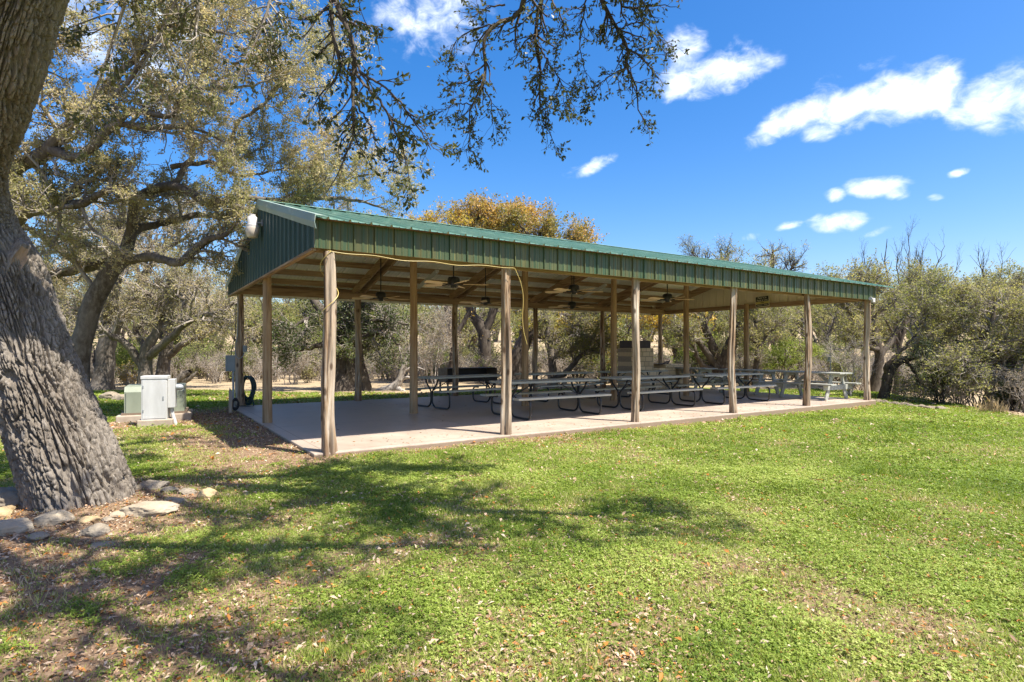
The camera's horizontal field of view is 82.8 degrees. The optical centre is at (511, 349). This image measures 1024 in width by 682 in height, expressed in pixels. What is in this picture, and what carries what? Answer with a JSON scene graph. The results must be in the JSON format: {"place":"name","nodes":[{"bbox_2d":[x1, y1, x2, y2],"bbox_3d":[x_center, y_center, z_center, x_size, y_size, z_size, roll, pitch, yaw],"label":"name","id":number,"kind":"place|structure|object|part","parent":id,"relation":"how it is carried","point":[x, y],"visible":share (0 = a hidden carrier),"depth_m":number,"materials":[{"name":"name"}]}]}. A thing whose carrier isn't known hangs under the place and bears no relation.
{"place":"outdoors","nodes":[
{"label":"outdoors","id":0,"kind":"place"},
{"bbox_2d":[0,327,1023,681],"bbox_3d":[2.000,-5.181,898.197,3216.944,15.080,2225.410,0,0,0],"label":"ground","id":1,"kind":"structure","parent":0,"point":[196,383],"depth_m":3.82,"materials":[{"name":"green plant"}]},
{"bbox_2d":[0,505,15,516],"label":"rock","id":2,"kind":"object","parent":1,"relation":"on","point":[7,510],"visible":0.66,"depth_m":5.12,"materials":[{"name":"beige stone"}]},
{"bbox_2d":[0,487,19,506],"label":"rock","id":3,"kind":"object","parent":1,"relation":"on","point":[8,495],"visible":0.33,"depth_m":5.39,"materials":[{"name":"stone"}]},
{"bbox_2d":[0,518,34,535],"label":"rock","id":4,"kind":"object","parent":1,"relation":"on","point":[18,525],"visible":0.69,"depth_m":4.67,"materials":[{"name":"stone"}]},
{"bbox_2d":[25,531,49,540],"bbox_3d":[-3.684,1.462,4.516,0.147,0.081,0.134,0,0,30],"label":"rock","id":5,"kind":"object","parent":1,"relation":"on","point":[34,536],"visible":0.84,"depth_m":4.49,"materials":[{"name":"stone"}]},
{"bbox_2d":[33,510,75,527],"bbox_3d":[-3.881,1.457,4.913,0.283,0.172,0.268,0,0,0],"label":"rock","id":6,"kind":"object","parent":1,"relation":"on","point":[54,517],"visible":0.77,"depth_m":4.85,"materials":[{"name":"stone"}]},
{"bbox_2d":[76,516,100,523],"bbox_3d":[-3.636,1.462,4.971,0.200,0.078,0.140,0,0,0],"label":"rock","id":7,"kind":"object","parent":1,"relation":"on","point":[83,520],"visible":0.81,"depth_m":4.94,"materials":[{"name":"beige stone"}]},
{"bbox_2d":[79,523,110,536],"bbox_3d":[-3.363,1.460,4.679,0.237,0.117,0.201,0,0,0],"label":"rock","id":8,"kind":"object","parent":1,"relation":"on","point":[98,529],"visible":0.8,"depth_m":4.62,"materials":[{"name":"stone"}]},
{"bbox_2d":[89,541,116,548],"bbox_3d":[-3.102,1.480,4.407,0.174,0.040,0.177,0,0,0],"label":"rock","id":9,"kind":"object","parent":1,"relation":"on","point":[97,544],"visible":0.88,"depth_m":4.37,"materials":[{"name":"stone"}]},
{"bbox_2d":[101,516,115,521],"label":"rock","id":10,"kind":"object","parent":1,"relation":"on","point":[107,518],"visible":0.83,"depth_m":4.98,"materials":[{"name":"stone"}]},
{"bbox_2d":[99,391,118,398],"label":"boulder","id":11,"kind":"object","parent":1,"relation":"on","point":[109,395],"visible":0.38,"depth_m":17.02,"materials":[{"name":"stone"}]},
{"bbox_2d":[109,510,124,517],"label":"rock","id":12,"kind":"object","parent":1,"relation":"on","point":[117,514],"visible":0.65,"depth_m":5.09,"materials":[{"name":"stone"}]},
{"bbox_2d":[111,394,123,400],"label":"boulder","id":13,"kind":"object","parent":1,"relation":"on","point":[118,397],"visible":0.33,"depth_m":16.66,"materials":[{"name":"stone"}]},
{"bbox_2d":[28,178,217,389],"bbox_3d":[-14.379,-2.394,20.667,8.191,8.159,4.018,0,0,0],"label":"leaning oak","id":14,"kind":"object","parent":1,"relation":"on","point":[103,364],"visible":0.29,"depth_m":20.70,"materials":[{"name":"green plant"}]},
{"bbox_2d":[114,358,137,386],"bbox_3d":[-14.987,0.992,22.458,1.875,1.352,1.233,0,0,18],"label":"red brush","id":15,"kind":"object","parent":1,"relation":"on","point":[122,374],"visible":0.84,"depth_m":22.28,"materials":[{"name":"brown plant"}]},
{"bbox_2d":[93,334,159,384],"bbox_3d":[-15.603,0.486,23.906,2.776,2.359,2.739,0,0,0],"label":"green shrub","id":16,"kind":"object","parent":1,"relation":"on","point":[124,355],"visible":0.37,"depth_m":23.61,"materials":[{"name":"green plant"}]},
{"bbox_2d":[119,501,179,517],"bbox_3d":[-3.265,1.453,5.237,0.486,0.163,0.307,0,0,0],"label":"rock","id":17,"kind":"object","parent":1,"relation":"on","point":[144,509],"visible":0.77,"depth_m":5.13,"materials":[{"name":"stone"}]},
{"bbox_2d":[137,480,169,489],"bbox_3d":[-3.776,1.436,6.073,0.347,0.149,0.218,0,0,0],"label":"rock","id":18,"kind":"object","parent":1,"relation":"on","point":[152,484],"visible":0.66,"depth_m":6.03,"materials":[{"name":"stone"}]},
{"bbox_2d":[116,383,192,422],"bbox_3d":[-7.539,1.131,12.320,1.320,0.790,1.050,0,0,-27],"label":"transformer","id":19,"kind":"object","parent":1,"relation":"on","point":[132,404],"visible":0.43,"depth_m":11.79,"materials":[{"name":"metal"}]},
{"bbox_2d":[126,391,182,412],"bbox_3d":[-7.338,1.076,11.926,1.000,0.440,0.039,0,0,-27],"label":"door","id":20,"kind":"structure","parent":19,"relation":"in","point":[133,399],"depth_m":11.78,"materials":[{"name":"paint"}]},
{"bbox_2d":[56,234,262,383],"bbox_3d":[-11.042,-1.127,18.669,7.198,5.416,3.775,0,0,10],"label":"oak","id":21,"kind":"object","parent":1,"relation":"on","point":[158,300],"visible":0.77,"depth_m":18.59,"materials":[{"name":"green plant"}]},
{"bbox_2d":[137,375,183,426],"bbox_3d":[-6.799,1.037,11.268,0.735,1.075,0.500,0,0,-23],"label":"utility cabinet","id":22,"kind":"object","parent":1,"relation":"on","point":[158,398],"visible":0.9,"depth_m":11.08,"materials":[{"name":"metal"}]},
{"bbox_3d":[-6.812,0.944,11.058,0.385,0.730,0.020,0,0,-23],"label":"door","id":23,"kind":"part","parent":22,"relation":"part of","materials":[{"name":"paint"}]},
{"bbox_2d":[160,486,178,492],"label":"rock","id":24,"kind":"object","parent":1,"relation":"on","point":[169,488],"visible":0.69,"depth_m":5.91,"materials":[{"name":"stone"}]},
{"bbox_2d":[164,497,187,502],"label":"rock","id":25,"kind":"object","parent":1,"relation":"on","point":[176,499],"visible":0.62,"depth_m":5.54,"materials":[{"name":"stone"}]},
{"bbox_2d":[173,370,197,382],"bbox_3d":[-12.608,1.290,22.003,1.379,1.088,0.407,0,0,0],"label":"broken limb","id":26,"kind":"object","parent":1,"relation":"on","point":[186,376],"visible":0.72,"depth_m":21.90,"materials":[{"name":"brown wood"}]},
{"bbox_2d":[176,488,197,494],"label":"rock","id":27,"kind":"object","parent":1,"relation":"on","point":[183,491],"visible":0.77,"depth_m":5.86,"materials":[{"name":"stone"}]},
{"bbox_2d":[121,273,261,374],"bbox_3d":[-12.889,-0.874,22.820,6.750,4.914,2.894,0,0,11],"label":"slim oak","id":28,"kind":"object","parent":1,"relation":"on","point":[167,353],"visible":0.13,"depth_m":22.70,"materials":[{"name":"green plant"}]},
{"bbox_2d":[197,487,217,499],"bbox_3d":[-3.030,1.450,5.759,0.176,0.148,0.169,0,0,0],"label":"rock","id":29,"kind":"object","parent":1,"relation":"on","point":[207,492],"visible":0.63,"depth_m":5.72,"materials":[{"name":"beige stone"}]},
{"bbox_2d":[8,0,435,383],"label":"live oak","id":30,"kind":"object","parent":1,"relation":"on","point":[46,199],"visible":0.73,"depth_m":11.89,"materials":[{"name":"green plant"}]},
{"bbox_2d":[229,388,231,412],"bbox_3d":[-6.498,1.193,13.400,0.070,0.650,0.060,0,0,-17],"label":"wooden stake","id":31,"kind":"object","parent":1,"relation":"on","point":[230,400],"visible":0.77,"depth_m":13.37,"materials":[{"name":"brown wood"}]},
{"bbox_2d":[232,398,239,410],"bbox_3d":[-6.489,1.277,13.619,0.184,0.313,0.097,0,0,-24],"label":"tubing coil","id":32,"kind":"object","parent":1,"relation":"on","point":[238,405],"visible":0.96,"depth_m":13.61,"materials":[{"name":"black rubber"}]},
{"bbox_2d":[244,330,321,384],"bbox_3d":[-9.843,0.402,24.614,3.299,2.597,2.351,0,0,-36],"label":"grey shrub","id":33,"kind":"object","parent":1,"relation":"on","point":[302,364],"visible":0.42,"depth_m":24.77,"materials":[{"name":"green plant"}]},
{"bbox_2d":[0,0,689,512],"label":"oak tree","id":34,"kind":"object","parent":1,"relation":"on","point":[60,442],"visible":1,"depth_m":5.40,"materials":[{"name":"grey plant"}]},
{"bbox_2d":[256,299,433,390],"bbox_3d":[-6.031,-1.260,21.261,6.401,5.960,3.375,0,0,0],"label":"dark elm","id":35,"kind":"object","parent":1,"relation":"on","point":[345,355],"visible":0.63,"depth_m":20.98,"materials":[{"name":"green plant"}]},
{"bbox_2d":[375,343,424,390],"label":"fallen tree","id":36,"kind":"object","parent":1,"relation":"on","point":[396,384],"visible":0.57,"depth_m":21.39,"materials":[{"name":"grey wood"}]},
{"bbox_2d":[376,305,463,386],"bbox_3d":[-3.824,-0.398,23.641,3.679,4.209,3.672,0,0,-15],"label":"grey shrub","id":37,"kind":"object","parent":1,"relation":"on","point":[439,342],"visible":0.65,"depth_m":23.35,"materials":[{"name":"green plant"}]},
{"bbox_2d":[399,196,473,384],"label":"golden oak","id":38,"kind":"object","parent":1,"relation":"on","point":[431,216],"visible":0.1,"depth_m":24.88,"materials":[{"name":"brown plant"}]},
{"bbox_2d":[438,367,496,394],"bbox_3d":[-1.444,1.011,19.004,1.844,0.850,0.660,0,0,-33],"label":"steel grill","id":39,"kind":"object","parent":1,"relation":"on","point":[469,370],"visible":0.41,"depth_m":19.15,"materials":[{"name":"black metal"}]},
{"bbox_2d":[0,391,1023,681],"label":"fallen leaves","id":40,"kind":"object","parent":1,"relation":"on","point":[284,643],"visible":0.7,"depth_m":3.65,"materials":[{"name":"brown plant"}]},
{"bbox_2d":[439,187,606,381],"bbox_3d":[0.264,-2.850,26.356,8.517,8.900,4.063,0,0,0],"label":"autumn oak","id":41,"kind":"object","parent":1,"relation":"on","point":[514,217],"visible":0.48,"depth_m":26.34,"materials":[{"name":"yellow plant"}]},
{"bbox_2d":[66,266,1013,341],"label":"woodland","id":42,"kind":"object","parent":1,"relation":"on","point":[498,330],"visible":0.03,"depth_m":74.32,"materials":[{"name":"green plant"}]},
{"bbox_2d":[60,248,1023,357],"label":"woodland","id":43,"kind":"object","parent":1,"relation":"on","point":[470,334],"visible":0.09,"depth_m":42.18,"materials":[{"name":"green plant"}]},
{"bbox_2d":[237,387,875,457],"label":"concrete slab","id":44,"kind":"structure","parent":1,"relation":"on","point":[298,425],"depth_m":12.62,"materials":[{"name":"grey concrete"}]},
{"bbox_2d":[405,374,517,409],"bbox_3d":[-1.277,1.046,14.908,2.440,0.765,1.567,0,0,-41],"label":"picnic table","id":45,"kind":"object","parent":44,"relation":"on","point":[450,377],"visible":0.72,"depth_m":14.58,"materials":[{"name":"grey paint"}]},
{"bbox_2d":[480,378,610,419],"bbox_3d":[0.744,1.046,12.800,2.440,0.765,1.567,0,0,-33],"label":"picnic table","id":46,"kind":"object","parent":44,"relation":"on","point":[554,380],"visible":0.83,"depth_m":12.65,"materials":[{"name":"grey paint"}]},
{"bbox_2d":[511,371,603,401],"bbox_3d":[1.263,1.046,16.925,2.440,0.765,1.567,0,0,-38],"label":"picnic table","id":47,"kind":"object","parent":44,"relation":"on","point":[537,374],"visible":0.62,"depth_m":16.66,"materials":[{"name":"grey paint"}]},
{"bbox_2d":[226,199,893,456],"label":"pavilion","id":48,"kind":"structure","parent":44,"relation":"on","point":[290,246],"depth_m":13.12,"materials":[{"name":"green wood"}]},
{"bbox_2d":[225,303,236,406],"bbox_3d":[-7.059,0.171,14.601,0.251,2.681,0.141,0,0,-7],"label":"breaker box","id":49,"kind":"object","parent":48,"relation":"attached to","point":[229,362],"visible":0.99,"depth_m":14.54,"materials":[{"name":"grey paint"}]},
{"bbox_2d":[227,358,234,369],"bbox_3d":[-7.037,0.361,14.539,0.180,0.300,0.012,0,0,-7],"label":"door","id":50,"kind":"structure","parent":49,"relation":"in","point":[230,361],"depth_m":14.53,"materials":[{"name":"grey paint"}]},
{"bbox_2d":[235,319,247,358],"bbox_3d":[-6.807,-0.549,14.590,0.292,1.560,0.094,0,0,-22],"label":"outlet box","id":51,"kind":"object","parent":48,"relation":"attached to","point":[245,348],"visible":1,"depth_m":14.55,"materials":[{"name":"grey paint"}]},
{"bbox_2d":[236,376,256,406],"bbox_3d":[-6.727,1.052,14.737,0.440,0.790,0.310,0,0,0],"label":"garden hose","id":52,"kind":"object","parent":48,"relation":"hanging from","point":[249,400],"visible":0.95,"depth_m":14.73,"materials":[{"name":"rubber"}]},
{"bbox_2d":[245,214,262,237],"bbox_3d":[-4.900,-2.350,11.050,0.330,0.447,0.256,0,0,-33],"label":"yard light","id":53,"kind":"object","parent":48,"relation":"attached to","point":[252,229],"visible":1,"depth_m":10.95,"materials":[{"name":"white paint"}]},
{"bbox_2d":[352,258,409,300],"bbox_3d":[-3.154,-1.784,14.215,1.341,1.200,1.394,0,0,-29],"label":"ceiling fan","id":54,"kind":"object","parent":48,"relation":"hanging from","point":[380,296],"visible":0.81,"depth_m":14.14,"materials":[{"name":"brown wood"}]},
{"bbox_2d":[319,250,526,342],"bbox_3d":[-1.242,-0.733,8.995,3.416,1.291,0.269,0,0,-33],"label":"extension cord","id":55,"kind":"object","parent":48,"relation":"attached to","point":[424,261],"visible":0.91,"depth_m":8.64,"materials":[{"name":"plastic"}]},
{"bbox_2d":[417,270,438,288],"bbox_3d":[-2.376,-1.962,16.280,0.100,0.411,1.313,0,0,-33],"label":"strip light","id":56,"kind":"object","parent":48,"relation":"attached to","point":[429,277],"visible":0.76,"depth_m":16.15,"materials":[{"name":"white paint"}]},
{"bbox_2d":[424,265,487,287],"bbox_3d":[-1.151,-1.808,12.035,1.341,1.047,1.394,0,0,-9],"label":"ceiling fan","id":57,"kind":"object","parent":48,"relation":"hanging from","point":[453,281],"visible":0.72,"depth_m":11.95,"materials":[{"name":"brown wood"}]},
{"bbox_2d":[459,268,500,305],"bbox_3d":[-0.682,-1.794,15.857,1.394,1.180,1.341,0,0,38],"label":"ceiling fan","id":58,"kind":"object","parent":48,"relation":"hanging from","point":[485,301],"visible":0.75,"depth_m":15.73,"materials":[{"name":"brown wood"}]},
{"bbox_2d":[548,275,593,308],"bbox_3d":[1.858,-1.799,17.473,1.341,1.170,1.394,0,0,-17],"label":"ceiling fan","id":59,"kind":"object","parent":48,"relation":"hanging from","point":[571,304],"visible":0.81,"depth_m":17.39,"materials":[{"name":"brown wood"}]},
{"bbox_2d":[545,276,601,294],"bbox_3d":[1.528,-1.823,13.787,1.341,1.017,1.394,0,0,-11],"label":"ceiling fan","id":60,"kind":"object","parent":48,"relation":"hanging from","point":[573,288],"visible":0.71,"depth_m":13.70,"materials":[{"name":"brown wood"}]},
{"bbox_2d":[579,284,606,298],"bbox_3d":[2.731,-1.962,19.616,0.100,0.411,1.313,0,0,-33],"label":"strip light","id":61,"kind":"object","parent":48,"relation":"attached to","point":[590,293],"visible":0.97,"depth_m":19.59,"materials":[{"name":"white paint"}]},
{"bbox_2d":[642,284,694,301],"bbox_3d":[4.216,-1.803,15.531,1.341,1.057,1.394,0,0,0],"label":"ceiling fan","id":62,"kind":"object","parent":48,"relation":"hanging from","point":[667,296],"visible":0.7,"depth_m":15.45,"materials":[{"name":"brown wood"}]},
{"bbox_2d":[755,295,768,307],"bbox_3d":[8.300,-1.599,19.251,0.013,0.360,0.500,0,-3,-33],"label":"wall sign","id":63,"kind":"object","parent":48,"relation":"attached to","point":[761,301],"visible":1,"depth_m":19.24,"materials":[{"name":"black"}]},
{"bbox_2d":[589,370,676,396],"bbox_3d":[3.857,1.046,18.440,2.440,0.765,1.567,0,0,-35],"label":"picnic table","id":64,"kind":"object","parent":44,"relation":"on","point":[630,371],"visible":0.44,"depth_m":18.31,"materials":[{"name":"grey paint"}]},
{"bbox_2d":[589,375,702,410],"bbox_3d":[3.363,1.046,14.570,2.440,0.765,1.567,0,0,-34],"label":"picnic table","id":65,"kind":"object","parent":44,"relation":"on","point":[629,378],"visible":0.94,"depth_m":14.39,"materials":[{"name":"grey paint"}]},
{"bbox_2d":[617,340,690,390],"bbox_3d":[5.197,0.553,21.226,2.970,1.755,0.900,0,0,-33],"label":"stone barbecue","id":66,"kind":"object","parent":44,"relation":"on","point":[624,357],"visible":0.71,"depth_m":20.58,"materials":[{"name":"stone"}]},
{"bbox_2d":[675,367,722,390],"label":"timber picnic table","id":67,"kind":"object","parent":44,"relation":"on","point":[698,379],"visible":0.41,"depth_m":20.56,"materials":[{"name":"grey wood"}]},
{"bbox_2d":[672,372,776,404],"bbox_3d":[5.896,1.046,16.141,2.440,0.765,1.567,0,0,-31],"label":"picnic table","id":68,"kind":"object","parent":44,"relation":"on","point":[710,375],"visible":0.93,"depth_m":15.96,"materials":[{"name":"grey paint"}]},
{"bbox_2d":[709,369,790,394],"bbox_3d":[7.828,1.056,19.182,1.630,0.802,1.950,0,0,-31],"label":"timber picnic table","id":69,"kind":"object","parent":44,"relation":"on","point":[760,380],"visible":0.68,"depth_m":18.83,"materials":[{"name":"grey wood"}]},
{"bbox_2d":[767,371,860,399],"bbox_3d":[8.980,1.056,17.307,1.630,0.802,1.950,0,0,-33],"label":"timber picnic table","id":70,"kind":"object","parent":44,"relation":"on","point":[843,385],"visible":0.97,"depth_m":17.02,"materials":[{"name":"grey wood"}]},
{"bbox_2d":[93,319,1023,396],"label":"olive undergrowth","id":71,"kind":"object","parent":1,"relation":"on","point":[309,373],"visible":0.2,"depth_m":28.79,"materials":[{"name":"green plant"}]},
{"bbox_2d":[499,309,631,385],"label":"bent oak","id":72,"kind":"object","parent":1,"relation":"on","point":[517,357],"visible":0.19,"depth_m":24.16,"materials":[{"name":"green plant"}]},
{"bbox_2d":[114,342,1023,412],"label":"dry brush","id":73,"kind":"object","parent":1,"relation":"on","point":[215,376],"visible":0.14,"depth_m":26.37,"materials":[{"name":"brown plant"}]},
{"bbox_2d":[114,337,1023,410],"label":"green undergrowth","id":74,"kind":"object","parent":1,"relation":"on","point":[228,375],"visible":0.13,"depth_m":26.54,"materials":[{"name":"green plant"}]},
{"bbox_2d":[125,299,1015,369],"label":"green woodland","id":75,"kind":"object","parent":1,"relation":"on","point":[512,336],"visible":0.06,"depth_m":42.73,"materials":[{"name":"green plant"}]},
{"bbox_2d":[517,310,624,387],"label":"thin forked oak","id":76,"kind":"object","parent":1,"relation":"on","point":[568,345],"visible":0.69,"depth_m":22.81,"materials":[{"name":"green plant"}]},
{"bbox_2d":[629,312,716,362],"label":"yellow oak","id":77,"kind":"object","parent":1,"relation":"on","point":[651,321],"visible":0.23,"depth_m":28.68,"materials":[{"name":"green plant"}]},
{"bbox_2d":[663,320,717,381],"bbox_3d":[8.403,0.127,27.056,2.827,3.147,3.197,0,0,0],"label":"green shrub","id":78,"kind":"object","parent":1,"relation":"on","point":[692,358],"visible":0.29,"depth_m":27.02,"materials":[{"name":"green plant"}]},
{"bbox_2d":[655,244,803,382],"bbox_3d":[9.574,-1.467,25.175,7.465,6.180,3.035,0,0,-13],"label":"gnarled oak","id":79,"kind":"object","parent":1,"relation":"on","point":[715,357],"visible":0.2,"depth_m":24.79,"materials":[{"name":"green plant"}]},
{"bbox_2d":[675,233,808,375],"bbox_3d":[13.067,-2.568,32.984,7.569,8.336,2.629,0,0,0],"label":"distant tall oak","id":80,"kind":"object","parent":1,"relation":"on","point":[785,262],"visible":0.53,"depth_m":32.86,"materials":[{"name":"grey plant"}]},
{"bbox_2d":[725,307,802,384],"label":"thin dark tree","id":81,"kind":"object","parent":1,"relation":"on","point":[755,338],"visible":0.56,"depth_m":23.85,"materials":[{"name":"green plant"}]},
{"bbox_2d":[737,329,829,379],"bbox_3d":[11.702,0.388,25.376,3.055,2.642,3.241,0,0,-43],"label":"green shrub","id":82,"kind":"object","parent":1,"relation":"on","point":[781,350],"visible":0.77,"depth_m":25.21,"materials":[{"name":"green plant"}]},
{"bbox_2d":[826,347,830,371],"bbox_3d":[11.997,0.671,22.000,0.192,1.850,0.044,0,0,0],"label":"marker post","id":83,"kind":"object","parent":1,"relation":"on","point":[828,358],"visible":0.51,"depth_m":21.98,"materials":[{"name":"metal"}]},
{"bbox_2d":[813,324,883,395],"bbox_3d":[10.941,0.394,19.018,2.555,2.508,1.608,0,0,0],"label":"pale bare bush","id":84,"kind":"object","parent":1,"relation":"on","point":[849,391],"visible":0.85,"depth_m":18.96,"materials":[{"name":"grey plant"}]},
{"bbox_2d":[814,248,953,391],"bbox_3d":[13.995,-1.067,22.055,6.410,5.570,3.412,0,0,-29],"label":"oak","id":85,"kind":"object","parent":1,"relation":"on","point":[874,277],"visible":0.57,"depth_m":21.69,"materials":[{"name":"green plant"}]},
{"bbox_2d":[859,216,961,394],"bbox_3d":[17.140,-1.809,25.110,4.534,8.169,1.086,0,0,0],"label":"bare treetop","id":86,"kind":"object","parent":1,"relation":"on","point":[901,335],"visible":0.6,"depth_m":24.96,"materials":[{"name":"brown plant"}]},
{"bbox_2d":[902,334,971,403],"bbox_3d":[12.596,0.676,17.228,1.719,2.276,1.424,0,0,31],"label":"cedar shrub","id":87,"kind":"object","parent":1,"relation":"on","point":[933,380],"visible":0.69,"depth_m":17.17,"materials":[{"name":"green plant"}]},
{"bbox_2d":[877,258,1023,403],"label":"spreading oak","id":88,"kind":"object","parent":1,"relation":"on","point":[936,305],"visible":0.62,"depth_m":18.24,"materials":[{"name":"green plant"}]},
{"bbox_2d":[914,275,1023,410],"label":"edge oak","id":89,"kind":"object","parent":1,"relation":"on","point":[1008,360],"visible":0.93,"depth_m":16.68,"materials":[{"name":"green plant"}]},
{"bbox_2d":[970,239,1010,405],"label":"bare sapling","id":90,"kind":"object","parent":1,"relation":"on","point":[978,251],"visible":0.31,"depth_m":21.02,"materials":[{"name":"brown plant"}]},
{"bbox_2d":[972,396,1009,411],"bbox_3d":[12.300,1.385,14.896,0.723,0.460,0.726,0,0,0],"label":"dry grass clump","id":91,"kind":"object","parent":1,"relation":"on","point":[991,406],"visible":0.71,"depth_m":14.88,"materials":[{"name":"plant"}]},
{"bbox_2d":[973,371,1023,411],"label":"cedar shrub","id":92,"kind":"object","parent":1,"relation":"on","point":[1011,402],"visible":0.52,"depth_m":16.20,"materials":[{"name":"green plant"}]},
{"bbox_2d":[20,0,1023,327],"label":"sky","id":93,"kind":"structure","parent":0,"point":[830,124],"materials":[{"name":"blue"}]},
{"bbox_2d":[272,399,850,443],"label":"slab leaves","id":94,"kind":"object","parent":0,"point":[544,423],"visible":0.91,"depth_m":11.86,"materials":[{"name":"brown plant"}]},
{"bbox_2d":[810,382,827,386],"bbox_3d":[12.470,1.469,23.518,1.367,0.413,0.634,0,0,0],"label":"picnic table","id":95,"kind":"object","parent":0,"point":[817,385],"visible":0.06,"depth_m":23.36,"materials":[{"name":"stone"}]}
]}

